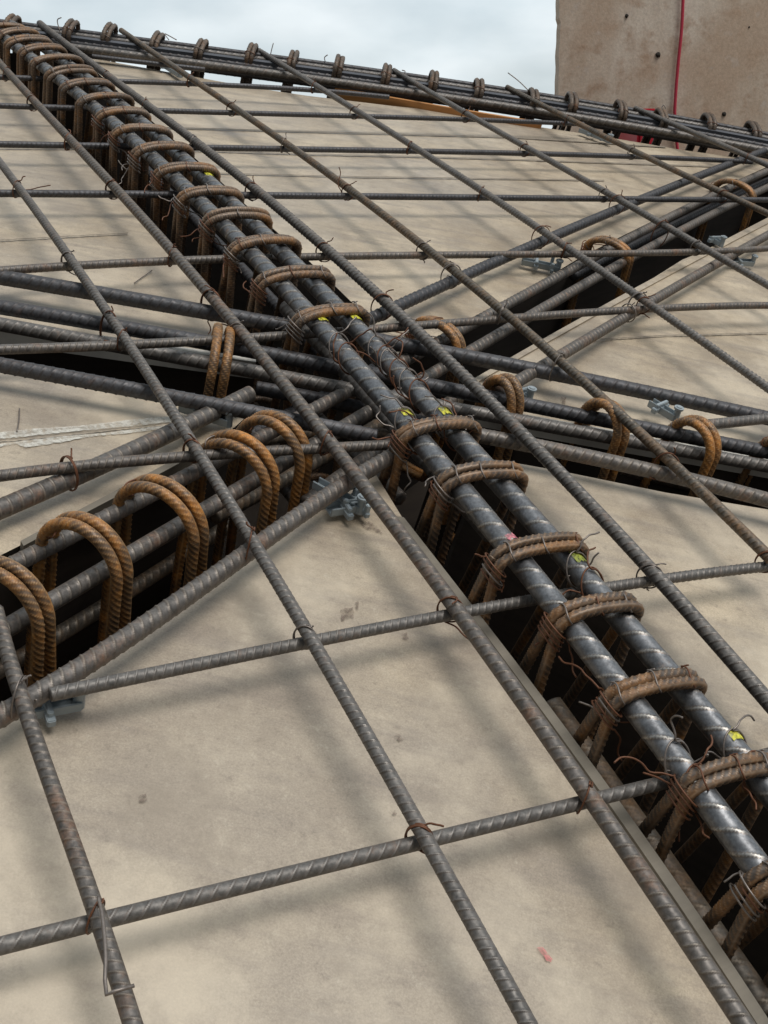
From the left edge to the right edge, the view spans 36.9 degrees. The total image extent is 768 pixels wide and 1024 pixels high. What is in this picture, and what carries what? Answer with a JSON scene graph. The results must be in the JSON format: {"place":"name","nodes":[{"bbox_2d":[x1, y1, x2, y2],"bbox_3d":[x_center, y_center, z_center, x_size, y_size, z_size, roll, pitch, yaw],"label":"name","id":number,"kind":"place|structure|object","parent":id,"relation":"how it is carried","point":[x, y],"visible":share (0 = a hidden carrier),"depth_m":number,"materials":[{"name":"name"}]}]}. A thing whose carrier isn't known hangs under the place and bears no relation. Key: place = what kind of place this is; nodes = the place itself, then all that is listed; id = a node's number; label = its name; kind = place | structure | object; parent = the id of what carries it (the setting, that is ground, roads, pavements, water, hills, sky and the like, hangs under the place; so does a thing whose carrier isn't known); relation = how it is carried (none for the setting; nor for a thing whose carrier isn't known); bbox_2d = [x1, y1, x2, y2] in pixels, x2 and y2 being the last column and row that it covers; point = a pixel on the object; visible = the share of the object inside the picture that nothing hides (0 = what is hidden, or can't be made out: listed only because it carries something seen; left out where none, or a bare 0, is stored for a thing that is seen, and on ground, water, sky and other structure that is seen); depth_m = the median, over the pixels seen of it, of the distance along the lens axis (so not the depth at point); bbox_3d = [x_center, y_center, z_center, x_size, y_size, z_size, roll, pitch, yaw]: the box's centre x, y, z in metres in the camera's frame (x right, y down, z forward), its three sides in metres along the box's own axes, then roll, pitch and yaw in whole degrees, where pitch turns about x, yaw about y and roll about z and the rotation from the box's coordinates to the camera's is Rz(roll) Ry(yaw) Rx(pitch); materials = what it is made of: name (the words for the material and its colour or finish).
{"place":"outdoors","nodes":[
{"label":"outdoors","id":0,"kind":"place"},
{"bbox_2d":[0,0,556,128],"label":"sky","id":1,"kind":"structure","parent":0,"point":[464,40],"materials":[{"name":"white"}]},
{"bbox_2d":[0,53,767,979],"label":"trench wall","id":2,"kind":"structure","parent":0,"point":[508,627],"depth_m":1.34,"materials":[{"name":"black"}]},
{"bbox_2d":[0,69,226,350],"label":"deck floor","id":3,"kind":"structure","parent":2,"relation":"on","point":[61,169],"depth_m":1.70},
{"bbox_2d":[0,270,288,331],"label":"ribbed bar","id":4,"kind":"object","parent":3,"relation":"on","point":[124,298],"visible":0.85,"depth_m":1.45,"materials":[{"name":"grey metal"}]},
{"bbox_2d":[0,373,242,554],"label":"deck floor","id":5,"kind":"structure","parent":2,"relation":"on","point":[43,406],"depth_m":1.22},
{"bbox_2d":[0,416,170,438],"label":"ground grout smear","id":6,"kind":"object","parent":5,"relation":"on","point":[127,423],"visible":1,"depth_m":1.23,"materials":[{"name":"grey"}]},
{"bbox_2d":[0,386,255,519],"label":"ribbed bar","id":7,"kind":"object","parent":5,"relation":"on","point":[24,498],"visible":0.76,"depth_m":1.15,"materials":[{"name":"grey metal"}]},
{"bbox_2d":[0,357,377,440],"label":"ribbed bar","id":8,"kind":"object","parent":5,"relation":"on","point":[104,384],"visible":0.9,"depth_m":1.26,"materials":[{"name":"grey metal"}]},
{"bbox_2d":[20,444,222,550],"bbox_3d":[-0.254,-0.016,1.157,0.021,0.073,0.294,10,20,30],"label":"form edge board","id":9,"kind":"object","parent":2,"relation":"attached to","point":[106,501],"visible":0.2,"depth_m":1.12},
{"bbox_2d":[0,514,244,679],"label":"ribbed bar","id":10,"kind":"object","parent":2,"relation":"on","point":[90,614],"visible":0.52,"depth_m":1.19,"materials":[{"name":"metal"}]},
{"bbox_2d":[0,332,255,378],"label":"form edge board","id":11,"kind":"object","parent":2,"relation":"attached to","point":[7,338],"visible":0.26,"depth_m":1.42,"materials":[{"name":"white"}]},
{"bbox_2d":[97,474,208,643],"bbox_3d":[-0.232,0.084,1.159,0.165,0.272,0.094,8,19,25],"label":"hoop pair","id":12,"kind":"object","parent":2,"relation":"hanging from","point":[193,519],"visible":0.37,"depth_m":1.08,"materials":[{"name":"orange metal"}]},
{"bbox_2d":[203,322,234,398],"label":"hoop pair","id":13,"kind":"object","parent":2,"relation":"attached to","point":[229,342],"visible":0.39,"depth_m":1.35,"materials":[{"name":"orange metal"}]},
{"bbox_2d":[0,475,730,1023],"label":"deck floor","id":14,"kind":"structure","parent":2,"relation":"on","point":[242,769],"depth_m":0.87,"materials":[{"name":"concrete"}]},
{"bbox_2d":[35,695,85,726],"bbox_3d":[-0.252,0.147,0.884,0.049,0.025,0.035,0,17,0],"label":"bar spacer","id":15,"kind":"object","parent":14,"relation":"on","point":[48,711],"visible":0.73,"depth_m":0.88,"materials":[{"name":"grey plastic"}]},
{"bbox_2d":[0,605,143,1023],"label":"ribbed bar","id":16,"kind":"object","parent":14,"relation":"on","point":[117,974],"visible":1,"depth_m":0.76,"materials":[{"name":"grey metal"}]},
{"bbox_2d":[0,440,390,481],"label":"ribbed bar","id":17,"kind":"object","parent":14,"relation":"on","point":[18,473],"visible":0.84,"depth_m":1.14,"materials":[{"name":"grey metal"}]},
{"bbox_2d":[0,448,394,728],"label":"ribbed bar","id":18,"kind":"object","parent":14,"relation":"on","point":[124,639],"visible":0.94,"depth_m":0.98,"materials":[{"name":"grey metal"}]},
{"bbox_2d":[0,157,537,1023],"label":"ribbed bar","id":19,"kind":"object","parent":14,"relation":"on","point":[510,991],"visible":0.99,"depth_m":0.93,"materials":[{"name":"grey metal"}]},
{"bbox_2d":[0,775,669,955],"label":"ribbed bar","id":20,"kind":"object","parent":14,"relation":"on","point":[76,926],"visible":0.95,"depth_m":0.79,"materials":[{"name":"grey metal"}]},
{"bbox_2d":[325,487,370,520],"bbox_3d":[-0.034,-0.008,1.187,0.052,0.028,0.037,-10,20,-30],"label":"bar spacer","id":21,"kind":"object","parent":14,"relation":"on","point":[347,511],"visible":0.53,"depth_m":1.18,"materials":[{"name":"grey plastic"}]},
{"bbox_2d":[0,59,755,1023],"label":"ribbed bar","id":22,"kind":"object","parent":14,"relation":"on","point":[706,967],"visible":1,"depth_m":1.00,"materials":[{"name":"grey metal"}]},
{"bbox_2d":[299,397,457,502],"bbox_3d":[0.015,-0.087,1.395,0.023,0.077,0.394,10,20,30],"label":"ribbed bar","id":23,"kind":"object","parent":2,"relation":"attached to","point":[361,458],"visible":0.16,"depth_m":1.32,"materials":[{"name":"grey metal"}]},
{"bbox_2d":[0,299,767,458],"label":"ribbed bar","id":24,"kind":"object","parent":2,"relation":"attached to","point":[298,360],"visible":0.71,"depth_m":1.42,"materials":[{"name":"grey metal"}]},
{"bbox_2d":[0,317,767,472],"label":"ribbed bar","id":25,"kind":"object","parent":2,"relation":"on","point":[60,335],"visible":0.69,"depth_m":1.39,"materials":[{"name":"grey metal"}]},
{"bbox_2d":[255,381,490,447],"bbox_3d":[-0.011,-0.120,1.418,0.293,0.082,0.026,1,17,2],"label":"ribbed bar","id":26,"kind":"object","parent":25,"relation":"on","point":[272,390],"visible":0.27,"depth_m":1.41,"materials":[{"name":"grey metal"}]},
{"bbox_2d":[638,415,721,497],"bbox_3d":[0.366,-0.010,1.509,0.034,0.250,0.152,-13,21,-36],"label":"hoop pair","id":27,"kind":"object","parent":25,"relation":"hanging from","point":[705,428],"visible":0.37,"depth_m":1.43,"materials":[{"name":"orange metal"}]},
{"bbox_2d":[6,184,767,636],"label":"ribbed bar","id":28,"kind":"object","parent":2,"relation":"on","point":[86,580],"visible":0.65,"depth_m":1.18,"materials":[{"name":"grey metal"}]},
{"bbox_2d":[279,301,488,541],"bbox_3d":[-0.010,-0.125,1.367,0.024,0.200,0.498,-9,19,-28],"label":"ribbed bar","id":29,"kind":"object","parent":28,"relation":"attached to","point":[316,344],"visible":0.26,"depth_m":1.37,"materials":[{"name":"grey metal"}]},
{"bbox_2d":[374,333,767,425],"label":"ribbed bar","id":30,"kind":"object","parent":28,"relation":"on","point":[560,375],"visible":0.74,"depth_m":1.51,"materials":[{"name":"grey metal"}]},
{"bbox_2d":[8,168,767,567],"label":"ribbed bar","id":31,"kind":"object","parent":2,"relation":"on","point":[68,538],"visible":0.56,"depth_m":1.34,"materials":[{"name":"grey metal"}]},
{"bbox_2d":[0,555,55,685],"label":"hoop pair","id":32,"kind":"object","parent":31,"relation":"hanging from","point":[22,583],"visible":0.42,"depth_m":0.94,"materials":[{"name":"orange metal"}]},
{"bbox_2d":[23,511,132,686],"bbox_3d":[-0.287,0.118,1.086,0.078,0.271,0.172,-14,22,-38],"label":"hoop pair","id":33,"kind":"object","parent":31,"relation":"hanging from","point":[103,538],"visible":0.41,"depth_m":1.01,"materials":[{"name":"orange metal"}]},
{"bbox_2d":[169,429,279,595],"bbox_3d":[-0.172,0.036,1.248,0.163,0.276,0.089,9,19,27],"label":"hoop pair","id":34,"kind":"object","parent":31,"relation":"hanging from","point":[269,477],"visible":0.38,"depth_m":1.17,"materials":[{"name":"orange metal"}]},
{"bbox_2d":[396,315,465,481],"bbox_3d":[0.050,-0.156,1.617,0.148,0.243,0.066,12,21,35],"label":"hoop pair","id":35,"kind":"object","parent":31,"relation":"hanging from","point":[451,332],"visible":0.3,"depth_m":1.56,"materials":[{"name":"orange metal"}]},
{"bbox_2d":[688,178,756,256],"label":"hoop pair","id":36,"kind":"object","parent":31,"relation":"hanging from","point":[701,230],"visible":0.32,"depth_m":2.51,"materials":[{"name":"orange metal"}]},
{"bbox_2d":[37,20,767,713],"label":"ribbed bar","id":37,"kind":"object","parent":2,"relation":"on","point":[717,644],"visible":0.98,"depth_m":1.34,"materials":[{"name":"grey metal"}]},
{"bbox_2d":[369,146,767,324],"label":"ribbed bar","id":38,"kind":"object","parent":37,"relation":"on","point":[381,313],"visible":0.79,"depth_m":1.92,"materials":[{"name":"grey metal"}]},
{"bbox_2d":[91,58,765,352],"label":"deck floor","id":39,"kind":"structure","parent":2,"relation":"on","point":[357,226],"depth_m":2.27,"materials":[{"name":"concrete"}]},
{"bbox_2d":[0,74,389,99],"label":"ribbed bar","id":40,"kind":"object","parent":39,"relation":"on","point":[224,85],"visible":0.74,"depth_m":2.57,"materials":[{"name":"grey metal"}]},
{"bbox_2d":[0,103,583,125],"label":"ribbed bar","id":41,"kind":"object","parent":39,"relation":"on","point":[22,106],"visible":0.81,"depth_m":2.43,"materials":[{"name":"grey metal"}]},
{"bbox_2d":[0,141,753,163],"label":"ribbed bar","id":42,"kind":"object","parent":39,"relation":"on","point":[91,145],"visible":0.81,"depth_m":2.26,"materials":[{"name":"grey metal"}]},
{"bbox_2d":[335,88,541,128],"bbox_3d":[0.123,-0.959,2.811,0.525,0.147,0.038,1,17,3],"label":"edge board","id":43,"kind":"object","parent":39,"relation":"on","point":[395,101],"visible":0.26,"depth_m":2.79,"materials":[{"name":"orange wood"}]},
{"bbox_2d":[442,373,523,542],"bbox_3d":[0.127,-0.063,1.494,0.034,0.248,0.137,-13,21,-36],"label":"hoop pair","id":44,"kind":"object","parent":2,"relation":"attached to","point":[510,384],"visible":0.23,"depth_m":1.42,"materials":[{"name":"orange metal"}]},
{"bbox_2d":[392,68,767,288],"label":"ribbed bar","id":45,"kind":"object","parent":2,"relation":"on","point":[718,256],"visible":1,"depth_m":2.22,"materials":[{"name":"grey metal"}]},
{"bbox_2d":[397,516,767,1023],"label":"form edge board","id":46,"kind":"object","parent":2,"relation":"attached to","point":[691,915],"visible":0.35,"depth_m":0.95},
{"bbox_2d":[560,398,629,481],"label":"hoop pair","id":47,"kind":"object","parent":2,"relation":"attached to","point":[619,440],"visible":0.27,"depth_m":1.42,"materials":[{"name":"orange metal"}]},
{"bbox_2d":[560,235,633,328],"bbox_3d":[0.372,-0.370,2.059,0.075,0.245,0.151,-8,19,-24],"label":"hoop pair","id":48,"kind":"object","parent":2,"relation":"attached to","point":[616,243],"visible":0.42,"depth_m":2.00,"materials":[{"name":"orange metal"}]},
{"bbox_2d":[569,177,767,280],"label":"ribbed bar","id":49,"kind":"object","parent":48,"relation":"attached to","point":[641,241],"visible":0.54,"depth_m":2.29,"materials":[{"name":"grey metal"}]},
{"bbox_2d":[457,218,767,402],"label":"form edge board","id":50,"kind":"object","parent":2,"relation":"attached to","point":[618,300],"visible":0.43,"depth_m":1.88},
{"bbox_2d":[474,406,767,477],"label":"form edge board","id":51,"kind":"object","parent":2,"relation":"attached to","point":[534,433],"visible":0.3,"depth_m":1.47,"materials":[{"name":"white wood"}]},
{"bbox_2d":[480,224,767,442],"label":"deck floor","id":52,"kind":"structure","parent":2,"relation":"on","point":[684,364],"depth_m":1.72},
{"bbox_2d":[0,302,767,354],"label":"ribbed bar","id":53,"kind":"object","parent":52,"relation":"on","point":[40,348],"visible":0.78,"depth_m":1.50,"materials":[{"name":"grey metal"}]},
{"bbox_2d":[0,245,767,272],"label":"ribbed bar","id":54,"kind":"object","parent":52,"relation":"on","point":[96,264],"visible":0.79,"depth_m":1.73,"materials":[{"name":"grey metal"}]},
{"bbox_2d":[0,189,767,202],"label":"ribbed bar","id":55,"kind":"object","parent":52,"relation":"on","point":[247,195],"visible":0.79,"depth_m":1.99,"materials":[{"name":"grey metal"}]},
{"bbox_2d":[0,19,767,134],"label":"ribbed bar","id":56,"kind":"object","parent":52,"relation":"on","point":[380,70],"visible":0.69,"depth_m":2.88,"materials":[{"name":"grey metal"}]},
{"bbox_2d":[258,48,767,392],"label":"ribbed bar","id":57,"kind":"object","parent":56,"relation":"on","point":[712,348],"visible":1,"depth_m":1.90,"materials":[{"name":"grey metal"}]},
{"bbox_2d":[11,34,767,146],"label":"ribbed bar","id":58,"kind":"object","parent":52,"relation":"on","point":[414,87],"visible":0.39,"depth_m":2.84,"materials":[{"name":"grey metal"}]},
{"bbox_2d":[0,28,767,143],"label":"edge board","id":59,"kind":"object","parent":58,"relation":"on","point":[365,76],"visible":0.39,"depth_m":2.84,"materials":[{"name":"metal"}]},
{"bbox_2d":[25,26,767,138],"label":"ribbed bar","id":60,"kind":"object","parent":52,"relation":"on","point":[424,80],"visible":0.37,"depth_m":2.88,"materials":[{"name":"grey metal"}]},
{"bbox_2d":[40,51,767,158],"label":"ribbed bar","id":61,"kind":"object","parent":52,"relation":"on","point":[637,133],"visible":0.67,"depth_m":2.83,"materials":[{"name":"grey metal"}]},
{"bbox_2d":[11,36,767,154],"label":"ribbed bar","id":62,"kind":"object","parent":61,"relation":"on","point":[218,66],"visible":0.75,"depth_m":2.80,"materials":[{"name":"grey metal"}]},
{"bbox_2d":[494,230,767,393],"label":"ribbed bar","id":63,"kind":"object","parent":52,"relation":"on","point":[525,376],"visible":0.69,"depth_m":1.71,"materials":[{"name":"grey metal"}]},
{"bbox_2d":[505,85,767,216],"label":"ribbed bar","id":64,"kind":"object","parent":52,"relation":"on","point":[679,172],"visible":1,"depth_m":2.50,"materials":[{"name":"metal"}]},
{"bbox_2d":[633,106,767,167],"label":"ribbed bar","id":65,"kind":"object","parent":52,"relation":"on","point":[734,150],"visible":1,"depth_m":2.77,"materials":[{"name":"grey metal"}]},
{"bbox_2d":[708,413,767,428],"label":"ribbed bar","id":66,"kind":"object","parent":52,"relation":"on","point":[738,421],"visible":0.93,"depth_m":1.49,"materials":[{"name":"grey metal"}]},
{"bbox_2d":[222,206,575,558],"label":"trench floor","id":67,"kind":"structure","parent":0,"point":[409,508],"depth_m":1.77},
{"bbox_2d":[211,410,312,565],"bbox_3d":[-0.137,0.011,1.297,0.075,0.272,0.170,-13,21,-36],"label":"hoop pair","id":68,"kind":"object","parent":67,"relation":"on","point":[289,430],"visible":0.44,"depth_m":1.23,"materials":[{"name":"orange metal"}]},
{"bbox_2d":[210,407,413,523],"bbox_3d":[-0.061,-0.079,1.424,0.024,0.079,0.448,11,20,31],"label":"ribbed bar","id":69,"kind":"object","parent":68,"relation":"attached to","point":[250,499],"visible":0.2,"depth_m":1.33,"materials":[{"name":"metal"}]},
{"bbox_2d":[0,29,767,906],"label":"ribbed bar","id":70,"kind":"object","parent":67,"relation":"on","point":[730,831],"visible":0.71,"depth_m":1.11,"materials":[{"name":"metal"}]},
{"bbox_2d":[158,183,244,292],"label":"double stirrup","id":71,"kind":"object","parent":70,"relation":"attached to","point":[181,198],"visible":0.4,"depth_m":1.73,"materials":[{"name":"brown metal"}]},
{"bbox_2d":[613,749,767,903],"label":"double stirrup","id":72,"kind":"object","parent":70,"relation":"hanging from","point":[730,768],"visible":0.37,"depth_m":0.93,"materials":[{"name":"brown metal"}]},
{"bbox_2d":[702,859,767,987],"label":"double stirrup","id":73,"kind":"object","parent":70,"relation":"hanging from","point":[743,932],"visible":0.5,"depth_m":0.87,"materials":[{"name":"brown metal"}]},
{"bbox_2d":[547,697,767,1016],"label":"ribbed bar","id":74,"kind":"object","parent":73,"relation":"attached to","point":[750,976],"visible":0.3,"depth_m":1.01,"materials":[{"name":"metal"}]},
{"bbox_2d":[9,19,767,810],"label":"ribbed bar","id":75,"kind":"object","parent":67,"relation":"on","point":[649,651],"visible":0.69,"depth_m":1.18,"materials":[{"name":"metal"}]},
{"bbox_2d":[3,34,53,113],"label":"double stirrup","id":76,"kind":"object","parent":75,"relation":"attached to","point":[9,43],"visible":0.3,"depth_m":2.51,"materials":[{"name":"brown metal"}]},
{"bbox_2d":[16,43,67,118],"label":"double stirrup","id":77,"kind":"object","parent":75,"relation":"attached to","point":[23,51],"visible":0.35,"depth_m":2.45,"materials":[{"name":"brown metal"}]},
{"bbox_2d":[28,53,83,134],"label":"double stirrup","id":78,"kind":"object","parent":75,"relation":"attached to","point":[34,62],"visible":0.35,"depth_m":2.38,"materials":[{"name":"brown metal"}]},
{"bbox_2d":[42,64,97,154],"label":"double stirrup","id":79,"kind":"object","parent":75,"relation":"attached to","point":[51,74],"visible":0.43,"depth_m":2.31,"materials":[{"name":"brown metal"}]},
{"bbox_2d":[57,77,115,173],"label":"double stirrup","id":80,"kind":"object","parent":75,"relation":"attached to","point":[65,87],"visible":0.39,"depth_m":2.23,"materials":[{"name":"brown metal"}]},
{"bbox_2d":[73,91,134,190],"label":"double stirrup","id":81,"kind":"object","parent":75,"relation":"attached to","point":[81,101],"visible":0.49,"depth_m":2.15,"materials":[{"name":"brown metal"}]},
{"bbox_2d":[90,105,151,212],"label":"double stirrup","id":82,"kind":"object","parent":75,"relation":"attached to","point":[99,116],"visible":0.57,"depth_m":2.08,"materials":[{"name":"brown metal"}]},
{"bbox_2d":[100,122,172,235],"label":"double stirrup","id":83,"kind":"object","parent":75,"relation":"attached to","point":[115,133],"visible":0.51,"depth_m":1.99,"materials":[{"name":"brown metal"}]},
{"bbox_2d":[118,141,194,255],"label":"double stirrup","id":84,"kind":"object","parent":75,"relation":"attached to","point":[136,153],"visible":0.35,"depth_m":1.90,"materials":[{"name":"brown metal"}]},
{"bbox_2d":[144,161,220,285],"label":"double stirrup","id":85,"kind":"object","parent":75,"relation":"attached to","point":[158,174],"visible":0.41,"depth_m":1.82,"materials":[{"name":"brown metal"}]},
{"bbox_2d":[180,206,272,313],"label":"double stirrup","id":86,"kind":"object","parent":75,"relation":"attached to","point":[210,219],"visible":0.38,"depth_m":1.66,"materials":[{"name":"brown metal"}]},
{"bbox_2d":[218,233,301,404],"bbox_3d":[-0.203,-0.272,1.665,0.132,0.261,0.151,-11,20,-32],"label":"double stirrup","id":87,"kind":"object","parent":75,"relation":"attached to","point":[231,260],"visible":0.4,"depth_m":1.58,"materials":[{"name":"brown metal"}]},
{"bbox_2d":[243,265,335,404],"bbox_3d":[-0.150,-0.212,1.591,0.122,0.262,0.156,-11,20,-31],"label":"double stirrup","id":88,"kind":"object","parent":75,"relation":"attached to","point":[262,281],"visible":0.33,"depth_m":1.50,"materials":[{"name":"brown metal"}]},
{"bbox_2d":[102,122,316,355],"bbox_3d":[-0.345,-0.523,2.034,0.025,0.357,1.166,-9,19,-26],"label":"ribbed bar","id":89,"kind":"object","parent":88,"relation":"on","point":[246,274],"visible":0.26,"depth_m":1.81,"materials":[{"name":"grey metal"}]},
{"bbox_2d":[261,301,370,480],"bbox_3d":[-0.100,-0.150,1.508,0.118,0.261,0.149,-11,20,-32],"label":"double stirrup","id":90,"kind":"object","parent":75,"relation":"attached to","point":[299,320],"visible":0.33,"depth_m":1.43,"materials":[{"name":"brown metal"}]},
{"bbox_2d":[378,414,481,566],"bbox_3d":[0.026,0.004,1.325,0.114,0.261,0.155,-10,19,-29],"label":"double stirrup","id":91,"kind":"object","parent":75,"relation":"attached to","point":[402,436],"visible":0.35,"depth_m":1.24,"materials":[{"name":"brown metal"}]},
{"bbox_2d":[416,460,528,602],"bbox_3d":[0.069,0.058,1.267,0.117,0.264,0.155,-8,19,-25],"label":"double stirrup","id":92,"kind":"object","parent":75,"relation":"attached to","point":[447,481],"visible":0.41,"depth_m":1.18,"materials":[{"name":"brown metal"}]},
{"bbox_2d":[468,531,588,660],"bbox_3d":[0.108,0.134,1.179,0.137,0.266,0.153,-9,19,-28],"label":"double stirrup","id":93,"kind":"object","parent":75,"relation":"attached to","point":[499,559],"visible":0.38,"depth_m":1.09,"materials":[{"name":"brown metal"}]},
{"bbox_2d":[520,591,643,739],"bbox_3d":[0.162,0.185,1.128,0.104,0.263,0.163,-10,20,-29],"label":"double stirrup","id":94,"kind":"object","parent":75,"relation":"attached to","point":[559,619],"visible":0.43,"depth_m":1.04,"materials":[{"name":"brown metal"}]},
{"bbox_2d":[558,656,707,816],"bbox_3d":[0.203,0.244,1.072,0.109,0.264,0.155,-8,19,-25],"label":"double stirrup","id":95,"kind":"object","parent":75,"relation":"attached to","point":[610,701],"visible":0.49,"depth_m":0.99,"materials":[{"name":"brown metal"}]},
{"bbox_2d":[494,460,767,749],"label":"deck floor","id":96,"kind":"structure","parent":0,"point":[675,533],"depth_m":1.26,"materials":[{"name":"concrete"}]},
{"bbox_2d":[49,561,767,701],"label":"ribbed bar","id":97,"kind":"object","parent":96,"relation":"on","point":[109,682],"visible":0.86,"depth_m":0.98,"materials":[{"name":"grey metal"}]},
{"bbox_2d":[119,28,767,563],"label":"ribbed bar","id":98,"kind":"object","parent":97,"relation":"on","point":[737,526],"visible":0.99,"depth_m":1.56,"materials":[{"name":"metal"}]},
{"bbox_2d":[439,428,767,507],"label":"ribbed bar","id":99,"kind":"object","parent":96,"relation":"on","point":[628,466],"visible":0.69,"depth_m":1.34,"materials":[{"name":"grey metal"}]},
{"bbox_2d":[552,0,767,161],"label":"concrete wall","id":100,"kind":"structure","parent":0,"point":[611,51],"depth_m":3.64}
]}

